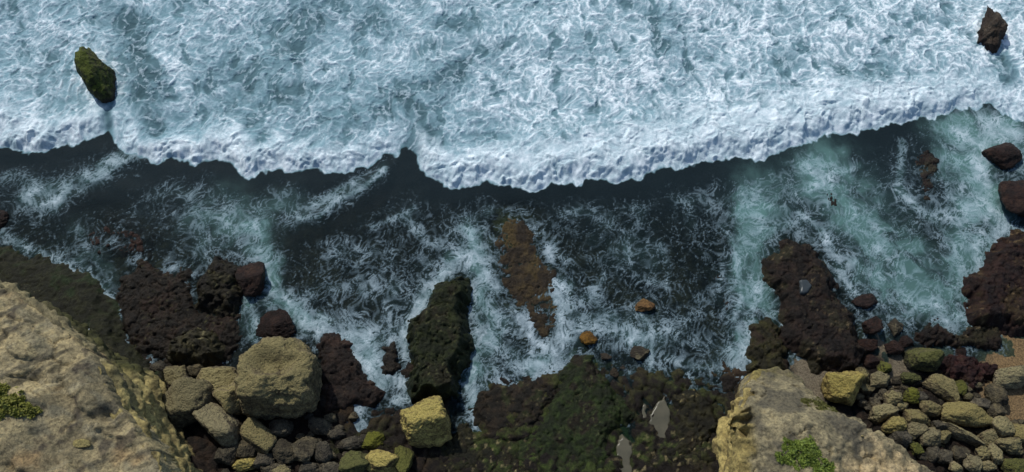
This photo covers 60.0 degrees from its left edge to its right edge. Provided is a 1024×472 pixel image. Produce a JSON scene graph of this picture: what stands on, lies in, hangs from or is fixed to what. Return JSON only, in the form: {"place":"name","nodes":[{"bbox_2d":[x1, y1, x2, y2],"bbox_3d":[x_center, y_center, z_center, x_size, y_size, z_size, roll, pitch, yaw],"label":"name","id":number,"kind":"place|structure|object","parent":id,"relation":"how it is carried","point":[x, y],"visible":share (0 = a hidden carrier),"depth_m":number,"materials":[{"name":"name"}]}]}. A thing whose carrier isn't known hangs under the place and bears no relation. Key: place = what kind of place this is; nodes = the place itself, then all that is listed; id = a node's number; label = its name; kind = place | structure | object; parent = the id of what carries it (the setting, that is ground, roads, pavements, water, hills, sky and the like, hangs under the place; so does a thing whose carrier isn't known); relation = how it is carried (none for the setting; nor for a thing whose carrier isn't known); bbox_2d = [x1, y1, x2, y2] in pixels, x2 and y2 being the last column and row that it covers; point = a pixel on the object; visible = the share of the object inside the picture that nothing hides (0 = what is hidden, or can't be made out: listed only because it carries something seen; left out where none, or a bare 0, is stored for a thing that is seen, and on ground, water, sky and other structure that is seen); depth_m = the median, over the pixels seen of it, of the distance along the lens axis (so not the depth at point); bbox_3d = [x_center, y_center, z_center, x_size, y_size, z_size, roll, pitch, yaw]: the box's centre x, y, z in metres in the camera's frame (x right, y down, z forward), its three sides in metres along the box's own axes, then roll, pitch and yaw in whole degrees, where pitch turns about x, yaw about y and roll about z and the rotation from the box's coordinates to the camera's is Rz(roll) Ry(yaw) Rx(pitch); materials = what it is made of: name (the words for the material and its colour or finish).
{"place":"outdoors","nodes":[
{"label":"outdoors","id":0,"kind":"place"},
{"bbox_2d":[0,0,1023,426],"bbox_3d":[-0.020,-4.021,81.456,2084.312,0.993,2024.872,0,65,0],"label":"water","id":1,"kind":"structure","parent":0,"point":[460,76],"depth_m":85.71,"materials":[{"name":"liquid"}]},
{"bbox_2d":[0,100,123,151],"bbox_3d":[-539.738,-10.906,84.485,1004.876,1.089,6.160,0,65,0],"label":"breaking wave","id":2,"kind":"object","parent":1,"relation":"on","point":[17,131],"visible":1,"depth_m":84.18,"materials":[{"name":"liquid"}]},
{"bbox_2d":[74,46,116,102],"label":"sea stack","id":3,"kind":"object","parent":1,"relation":"in","point":[96,74],"visible":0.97,"depth_m":84.66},
{"bbox_2d":[119,109,398,177],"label":"breaking wave","id":4,"kind":"object","parent":1,"relation":"on","point":[243,152],"visible":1,"depth_m":83.24,"materials":[{"name":"liquid"}]},
{"bbox_2d":[416,70,1023,190],"bbox_3d":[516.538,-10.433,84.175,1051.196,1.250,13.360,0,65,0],"label":"breaking wave","id":5,"kind":"object","parent":1,"relation":"on","point":[637,149],"visible":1,"depth_m":83.75,"materials":[{"name":"liquid"}]},
{"bbox_2d":[977,5,1007,53],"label":"sea stack","id":6,"kind":"object","parent":1,"relation":"in","point":[991,32],"visible":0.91,"depth_m":87.91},
{"bbox_2d":[0,196,1023,471],"bbox_3d":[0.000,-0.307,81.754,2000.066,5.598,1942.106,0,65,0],"label":"ground","id":7,"kind":"structure","parent":0,"point":[360,268],"depth_m":78.19,"materials":[{"name":"liquid"}]},
{"bbox_2d":[0,210,10,229],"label":"sea rock","id":8,"kind":"object","parent":7,"relation":"on","point":[5,219],"visible":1,"depth_m":80.46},
{"bbox_2d":[0,243,167,387],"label":"reef ledge","id":9,"kind":"object","parent":7,"relation":"on","point":[82,291],"visible":0.31,"depth_m":77.11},
{"bbox_2d":[0,280,202,471],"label":"cliff","id":10,"kind":"structure","parent":7,"relation":"on","point":[69,375],"depth_m":62.71,"materials":[{"name":"stone"}]},
{"bbox_2d":[0,382,42,420],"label":"shrub","id":11,"kind":"object","parent":10,"relation":"on","point":[14,409],"visible":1,"depth_m":60.81,"materials":[{"name":"green plant"}]},
{"bbox_2d":[73,439,90,447],"bbox_3d":[-29.472,14.194,60.686,1.386,0.366,0.638,0,65,0],"label":"stone","id":12,"kind":"object","parent":10,"relation":"on","point":[81,443],"visible":1,"depth_m":60.55,"materials":[{"name":"beige stone"}]},
{"bbox_2d":[83,217,156,266],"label":"reef rock","id":13,"kind":"object","parent":7,"relation":"on","point":[110,243],"visible":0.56,"depth_m":79.91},
{"bbox_2d":[149,360,166,371],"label":"boulder","id":14,"kind":"object","parent":7,"relation":"on","point":[160,365],"visible":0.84,"depth_m":74.30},
{"bbox_2d":[163,365,189,384],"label":"boulder","id":15,"kind":"object","parent":7,"relation":"on","point":[172,373],"visible":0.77,"depth_m":73.44,"materials":[{"name":"stone"}]},
{"bbox_2d":[110,256,259,366],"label":"reef rock","id":16,"kind":"object","parent":7,"relation":"on","point":[159,311],"visible":0.45,"depth_m":76.61,"materials":[{"name":"stone"}]},
{"bbox_2d":[162,376,221,427],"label":"boulder","id":17,"kind":"object","parent":7,"relation":"on","point":[184,397],"visible":0.77,"depth_m":71.26,"materials":[{"name":"stone"}]},
{"bbox_2d":[186,364,204,375],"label":"boulder","id":18,"kind":"object","parent":7,"relation":"on","point":[193,369],"visible":0.77,"depth_m":74.07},
{"bbox_2d":[166,327,225,377],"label":"reef rock","id":19,"kind":"object","parent":7,"relation":"on","point":[197,345],"visible":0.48,"depth_m":74.20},
{"bbox_2d":[196,366,236,389],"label":"boulder","id":20,"kind":"object","parent":7,"relation":"on","point":[217,376],"visible":0.52,"depth_m":72.72,"materials":[{"name":"stone"}]},
{"bbox_2d":[192,402,242,446],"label":"boulder","id":21,"kind":"object","parent":7,"relation":"on","point":[220,424],"visible":0.91,"depth_m":70.36,"materials":[{"name":"stone"}]},
{"bbox_2d":[194,255,255,317],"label":"reef rock","id":22,"kind":"object","parent":7,"relation":"on","point":[219,291],"visible":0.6,"depth_m":76.73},
{"bbox_2d":[213,445,237,465],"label":"boulder","id":23,"kind":"object","parent":7,"relation":"on","point":[225,455],"visible":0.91,"depth_m":70.07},
{"bbox_2d":[212,382,243,414],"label":"boulder","id":24,"kind":"object","parent":7,"relation":"on","point":[226,397],"visible":0.52,"depth_m":71.11,"materials":[{"name":"stone"}]},
{"bbox_2d":[232,457,256,471],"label":"boulder","id":25,"kind":"object","parent":7,"relation":"on","point":[243,464],"visible":0.95,"depth_m":69.84,"materials":[{"name":"stone"}]},
{"bbox_2d":[236,440,256,457],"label":"boulder","id":26,"kind":"object","parent":7,"relation":"on","point":[244,449],"visible":0.86,"depth_m":70.25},
{"bbox_2d":[235,261,264,296],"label":"sea rock","id":27,"kind":"object","parent":7,"relation":"on","point":[250,278],"visible":1,"depth_m":76.98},
{"bbox_2d":[240,417,277,453],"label":"boulder","id":28,"kind":"object","parent":7,"relation":"on","point":[259,436],"visible":0.93,"depth_m":70.43,"materials":[{"name":"stone"}]},
{"bbox_2d":[253,452,274,469],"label":"boulder","id":29,"kind":"object","parent":7,"relation":"on","point":[261,459],"visible":0.9,"depth_m":70.01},
{"bbox_2d":[256,308,296,337],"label":"sea rock","id":30,"kind":"object","parent":7,"relation":"on","point":[276,323],"visible":0.86,"depth_m":75.76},
{"bbox_2d":[234,336,322,420],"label":"boulder","id":31,"kind":"object","parent":7,"relation":"on","point":[279,377],"visible":0.99,"depth_m":70.67,"materials":[{"name":"stone"}]},
{"bbox_2d":[268,418,293,438],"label":"boulder","id":32,"kind":"object","parent":7,"relation":"on","point":[280,428],"visible":0.97,"depth_m":71.25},
{"bbox_2d":[270,438,294,464],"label":"boulder","id":33,"kind":"object","parent":7,"relation":"on","point":[281,450],"visible":0.93,"depth_m":70.12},
{"bbox_2d":[291,434,317,462],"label":"boulder","id":34,"kind":"object","parent":7,"relation":"on","point":[304,448],"visible":0.95,"depth_m":70.29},
{"bbox_2d":[298,461,318,471],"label":"boulder","id":35,"kind":"object","parent":7,"relation":"on","point":[309,466],"visible":1,"depth_m":69.84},
{"bbox_2d":[307,416,332,435],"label":"boulder","id":36,"kind":"object","parent":7,"relation":"on","point":[319,426],"visible":0.99,"depth_m":71.71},
{"bbox_2d":[313,441,333,462],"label":"boulder","id":37,"kind":"object","parent":7,"relation":"on","point":[322,453],"visible":1,"depth_m":69.97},
{"bbox_2d":[319,461,340,471],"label":"boulder","id":38,"kind":"object","parent":7,"relation":"on","point":[330,466],"visible":0.94,"depth_m":69.58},
{"bbox_2d":[327,428,345,439],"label":"boulder","id":39,"kind":"object","parent":7,"relation":"on","point":[336,434],"visible":1,"depth_m":71.47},
{"bbox_2d":[308,323,387,414],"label":"reef rock","id":40,"kind":"object","parent":7,"relation":"on","point":[347,379],"visible":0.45,"depth_m":74.22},
{"bbox_2d":[341,436,363,449],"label":"boulder","id":41,"kind":"object","parent":7,"relation":"on","point":[353,443],"visible":1,"depth_m":70.93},
{"bbox_2d":[338,450,369,471],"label":"boulder","id":42,"kind":"object","parent":7,"relation":"on","point":[353,461],"visible":0.94,"depth_m":69.61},
{"bbox_2d":[362,431,385,449],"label":"boulder","id":43,"kind":"object","parent":7,"relation":"on","point":[374,439],"visible":0.97,"depth_m":71.23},
{"bbox_2d":[365,449,398,471],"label":"boulder","id":44,"kind":"object","parent":7,"relation":"on","point":[379,460],"visible":0.96,"depth_m":69.53,"materials":[{"name":"stone"}]},
{"bbox_2d":[376,338,405,381],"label":"reef rock","id":45,"kind":"object","parent":7,"relation":"on","point":[390,353],"visible":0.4,"depth_m":74.97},
{"bbox_2d":[394,445,414,471],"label":"boulder","id":46,"kind":"object","parent":7,"relation":"on","point":[404,462],"visible":0.94,"depth_m":69.75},
{"bbox_2d":[399,395,451,447],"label":"boulder","id":47,"kind":"object","parent":7,"relation":"on","point":[425,422],"visible":1,"depth_m":70.06,"materials":[{"name":"stone"}]},
{"bbox_2d":[399,276,476,404],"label":"reef rock","id":48,"kind":"object","parent":7,"relation":"on","point":[438,344],"visible":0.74,"depth_m":74.00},
{"bbox_2d":[440,414,522,471],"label":"reef shelf","id":49,"kind":"object","parent":7,"relation":"on","point":[459,443],"visible":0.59,"depth_m":71.13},
{"bbox_2d":[458,380,557,439],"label":"reef shelf","id":50,"kind":"object","parent":7,"relation":"on","point":[527,398],"visible":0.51,"depth_m":73.10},
{"bbox_2d":[471,206,574,352],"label":"reef rock","id":51,"kind":"object","parent":7,"relation":"on","point":[517,263],"visible":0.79,"depth_m":78.30,"materials":[{"name":"stone"}]},
{"bbox_2d":[517,353,638,471],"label":"reef shelf","id":52,"kind":"object","parent":7,"relation":"on","point":[588,404],"visible":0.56,"depth_m":72.32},
{"bbox_2d":[579,331,597,344],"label":"stone","id":53,"kind":"object","parent":7,"relation":"on","point":[587,337],"visible":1,"depth_m":75.60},
{"bbox_2d":[616,434,632,471],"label":"tide pool","id":54,"kind":"structure","parent":7,"relation":"on","point":[624,448],"depth_m":71.35,"materials":[{"name":"liquid"}]},
{"bbox_2d":[630,346,649,359],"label":"stone","id":55,"kind":"object","parent":7,"relation":"on","point":[639,352],"visible":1,"depth_m":75.11,"materials":[{"name":"stone"}]},
{"bbox_2d":[634,298,654,311],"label":"stone","id":56,"kind":"object","parent":7,"relation":"on","point":[642,305],"visible":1,"depth_m":76.77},
{"bbox_2d":[648,396,670,437],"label":"tide pool","id":57,"kind":"structure","parent":7,"relation":"on","point":[660,420],"depth_m":72.73,"materials":[{"name":"liquid"}]},
{"bbox_2d":[642,387,717,471],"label":"reef shelf","id":58,"kind":"object","parent":7,"relation":"on","point":[697,418],"visible":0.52,"depth_m":72.08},
{"bbox_2d":[673,203,748,334],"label":"foam","id":59,"kind":"object","parent":7,"relation":"on","point":[696,218],"visible":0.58,"depth_m":79.22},
{"bbox_2d":[736,311,791,373],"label":"reef rock","id":60,"kind":"object","parent":7,"relation":"on","point":[766,349],"visible":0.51,"depth_m":75.17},
{"bbox_2d":[756,233,866,375],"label":"reef rock","id":61,"kind":"object","parent":7,"relation":"on","point":[816,324],"visible":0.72,"depth_m":75.99,"materials":[{"name":"stone"}]},
{"bbox_2d":[799,280,811,294],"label":"tide pool","id":62,"kind":"structure","parent":61,"relation":"on","point":[805,286],"depth_m":76.42,"materials":[{"name":"grey liquid"}]},
{"bbox_2d":[711,366,933,471],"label":"cliff","id":63,"kind":"structure","parent":7,"relation":"on","point":[768,411],"depth_m":63.94,"materials":[{"name":"stone"}]},
{"bbox_2d":[774,434,835,471],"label":"shrub","id":64,"kind":"object","parent":63,"relation":"on","point":[811,452],"visible":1,"depth_m":62.18,"materials":[{"name":"green plant"}]},
{"bbox_2d":[800,396,837,411],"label":"cushion plant","id":65,"kind":"object","parent":63,"relation":"on","point":[822,405],"visible":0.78,"depth_m":66.72,"materials":[{"name":"green plant"}]},
{"bbox_2d":[820,371,864,405],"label":"boulder","id":66,"kind":"object","parent":7,"relation":"on","point":[843,387],"visible":1,"depth_m":72.45,"materials":[{"name":"stone"}]},
{"bbox_2d":[850,292,878,311],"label":"boulder","id":67,"kind":"object","parent":7,"relation":"on","point":[866,302],"visible":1,"depth_m":77.14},
{"bbox_2d":[857,338,877,353],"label":"boulder","id":68,"kind":"object","parent":7,"relation":"on","point":[869,345],"visible":0.84,"depth_m":74.97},
{"bbox_2d":[859,382,875,394],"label":"boulder","id":69,"kind":"object","parent":7,"relation":"on","point":[866,389],"visible":0.77,"depth_m":73.33,"materials":[{"name":"stone"}]},
{"bbox_2d":[862,354,879,367],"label":"boulder","id":70,"kind":"object","parent":7,"relation":"on","point":[870,361],"visible":1,"depth_m":74.47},
{"bbox_2d":[861,316,883,334],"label":"boulder","id":71,"kind":"object","parent":7,"relation":"on","point":[873,325],"visible":1,"depth_m":75.44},
{"bbox_2d":[870,371,890,388],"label":"boulder","id":72,"kind":"object","parent":7,"relation":"on","point":[879,379],"visible":1,"depth_m":73.37,"materials":[{"name":"stone"}]},
{"bbox_2d":[867,403,898,424],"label":"boulder","id":73,"kind":"object","parent":7,"relation":"on","point":[880,413],"visible":0.99,"depth_m":72.12,"materials":[{"name":"stone"}]},
{"bbox_2d":[876,361,891,373],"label":"boulder","id":74,"kind":"object","parent":7,"relation":"on","point":[884,367],"visible":0.91,"depth_m":74.07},
{"bbox_2d":[882,390,902,405],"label":"boulder","id":75,"kind":"object","parent":7,"relation":"on","point":[893,398],"visible":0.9,"depth_m":72.55,"materials":[{"name":"stone"}]},
{"bbox_2d":[881,416,906,433],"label":"boulder","id":76,"kind":"object","parent":7,"relation":"on","point":[893,424],"visible":0.95,"depth_m":71.27,"materials":[{"name":"beige stone"}]},
{"bbox_2d":[884,317,903,336],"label":"boulder","id":77,"kind":"object","parent":7,"relation":"on","point":[894,326],"visible":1,"depth_m":76.09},
{"bbox_2d":[884,340,904,354],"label":"boulder","id":78,"kind":"object","parent":7,"relation":"on","point":[893,347],"visible":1,"depth_m":74.86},
{"bbox_2d":[886,430,912,448],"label":"boulder","id":79,"kind":"object","parent":7,"relation":"on","point":[904,439],"visible":0.85,"depth_m":70.88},
{"bbox_2d":[897,335,913,347],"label":"boulder","id":80,"kind":"object","parent":7,"relation":"on","point":[906,341],"visible":0.95,"depth_m":75.63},
{"bbox_2d":[900,372,920,383],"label":"boulder","id":81,"kind":"object","parent":7,"relation":"on","point":[909,378],"visible":1,"depth_m":73.54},
{"bbox_2d":[902,387,919,403],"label":"boulder","id":82,"kind":"object","parent":7,"relation":"on","point":[910,395],"visible":0.92,"depth_m":72.62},
{"bbox_2d":[902,409,930,426],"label":"boulder","id":83,"kind":"object","parent":7,"relation":"on","point":[914,415],"visible":0.86,"depth_m":71.90,"materials":[{"name":"stone"}]},
{"bbox_2d":[908,441,924,455],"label":"boulder","id":84,"kind":"object","parent":7,"relation":"on","point":[915,448],"visible":1,"depth_m":70.69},
{"bbox_2d":[905,422,928,440],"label":"boulder","id":85,"kind":"object","parent":7,"relation":"on","point":[915,430],"visible":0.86,"depth_m":71.44,"materials":[{"name":"stone"}]},
{"bbox_2d":[902,150,939,210],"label":"reef rock","id":86,"kind":"object","parent":7,"relation":"on","point":[927,184],"visible":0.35,"depth_m":82.67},
{"bbox_2d":[902,347,944,371],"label":"boulder","id":87,"kind":"object","parent":7,"relation":"on","point":[926,359],"visible":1,"depth_m":73.77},
{"bbox_2d":[918,426,940,446],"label":"boulder","id":88,"kind":"object","parent":7,"relation":"on","point":[931,437],"visible":0.89,"depth_m":71.08,"materials":[{"name":"stone"}]},
{"bbox_2d":[918,400,942,416],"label":"boulder","id":89,"kind":"object","parent":7,"relation":"on","point":[929,408],"visible":1,"depth_m":72.17,"materials":[{"name":"stone"}]},
{"bbox_2d":[926,446,940,462],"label":"boulder","id":90,"kind":"object","parent":7,"relation":"on","point":[933,454],"visible":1,"depth_m":70.57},
{"bbox_2d":[921,373,959,401],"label":"boulder","id":91,"kind":"object","parent":7,"relation":"on","point":[945,388],"visible":0.98,"depth_m":72.87,"materials":[{"name":"stone"}]},
{"bbox_2d":[936,449,952,463],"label":"boulder","id":92,"kind":"object","parent":7,"relation":"on","point":[945,456],"visible":1,"depth_m":70.34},
{"bbox_2d":[901,312,1001,351],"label":"reef rock","id":93,"kind":"object","parent":7,"relation":"on","point":[956,335],"visible":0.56,"depth_m":75.65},
{"bbox_2d":[951,445,969,463],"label":"boulder","id":94,"kind":"object","parent":7,"relation":"on","point":[959,454],"visible":0.98,"depth_m":70.51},
{"bbox_2d":[955,379,967,395],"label":"boulder","id":95,"kind":"object","parent":7,"relation":"on","point":[961,384],"visible":0.58,"depth_m":73.34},
{"bbox_2d":[941,421,985,447],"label":"boulder","id":96,"kind":"object","parent":7,"relation":"on","point":[960,434],"visible":0.95,"depth_m":71.05,"materials":[{"name":"stone"}]},
{"bbox_2d":[941,401,992,427],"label":"boulder","id":97,"kind":"object","parent":7,"relation":"on","point":[966,414],"visible":0.98,"depth_m":71.49,"materials":[{"name":"beige stone"}]},
{"bbox_2d":[938,353,997,392],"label":"reef rock","id":98,"kind":"object","parent":7,"relation":"on","point":[972,371],"visible":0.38,"depth_m":74.08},
{"bbox_2d":[963,453,982,471],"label":"boulder","id":99,"kind":"object","parent":7,"relation":"on","point":[971,463],"visible":1,"depth_m":69.66,"materials":[{"name":"stone"}]},
{"bbox_2d":[970,397,991,410],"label":"boulder","id":100,"kind":"object","parent":7,"relation":"on","point":[984,403],"visible":0.8,"depth_m":72.81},
{"bbox_2d":[974,445,990,460],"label":"boulder","id":101,"kind":"object","parent":7,"relation":"on","point":[983,452],"visible":0.93,"depth_m":70.36,"materials":[{"name":"stone"}]},
{"bbox_2d":[949,228,1023,337],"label":"reef rock","id":102,"kind":"object","parent":7,"relation":"on","point":[992,289],"visible":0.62,"depth_m":76.62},
{"bbox_2d":[977,428,997,446],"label":"boulder","id":103,"kind":"object","parent":7,"relation":"on","point":[987,437],"visible":0.74,"depth_m":71.19,"materials":[{"name":"stone"}]},
{"bbox_2d":[981,460,997,471],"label":"boulder","id":104,"kind":"object","parent":7,"relation":"on","point":[988,466],"visible":0.79,"depth_m":70.03,"materials":[{"name":"stone"}]},
{"bbox_2d":[988,442,1003,464],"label":"boulder","id":105,"kind":"object","parent":7,"relation":"on","point":[997,457],"visible":0.94,"depth_m":70.30,"materials":[{"name":"stone"}]},
{"bbox_2d":[984,383,1008,405],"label":"boulder","id":106,"kind":"object","parent":7,"relation":"on","point":[994,393],"visible":0.98,"depth_m":72.75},
{"bbox_2d":[986,403,1007,417],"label":"boulder","id":107,"kind":"object","parent":7,"relation":"on","point":[994,410],"visible":0.92,"depth_m":72.28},
{"bbox_2d":[981,142,1022,169],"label":"sea rock","id":108,"kind":"object","parent":7,"relation":"on","point":[1005,155],"visible":1,"depth_m":82.58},
{"bbox_2d":[990,415,1015,437],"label":"boulder","id":109,"kind":"object","parent":7,"relation":"on","point":[1002,426],"visible":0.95,"depth_m":71.39,"materials":[{"name":"stone"}]},
{"bbox_2d":[992,365,1023,389],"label":"boulder","id":110,"kind":"object","parent":7,"relation":"on","point":[1011,377],"visible":0.99,"depth_m":73.29,"materials":[{"name":"stone"}]},
{"bbox_2d":[994,437,1023,455],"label":"boulder","id":111,"kind":"object","parent":7,"relation":"on","point":[1011,446],"visible":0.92,"depth_m":70.88,"materials":[{"name":"stone"}]},
{"bbox_2d":[998,180,1023,217],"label":"sea rock","id":112,"kind":"object","parent":7,"relation":"on","point":[1011,193],"visible":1,"depth_m":80.15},
{"bbox_2d":[1001,458,1023,471],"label":"boulder","id":113,"kind":"object","parent":7,"relation":"on","point":[1013,465],"visible":1,"depth_m":69.83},
{"bbox_2d":[1012,422,1023,442],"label":"boulder","id":114,"kind":"object","parent":7,"relation":"on","point":[1019,431],"visible":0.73,"depth_m":71.44,"materials":[{"name":"stone"}]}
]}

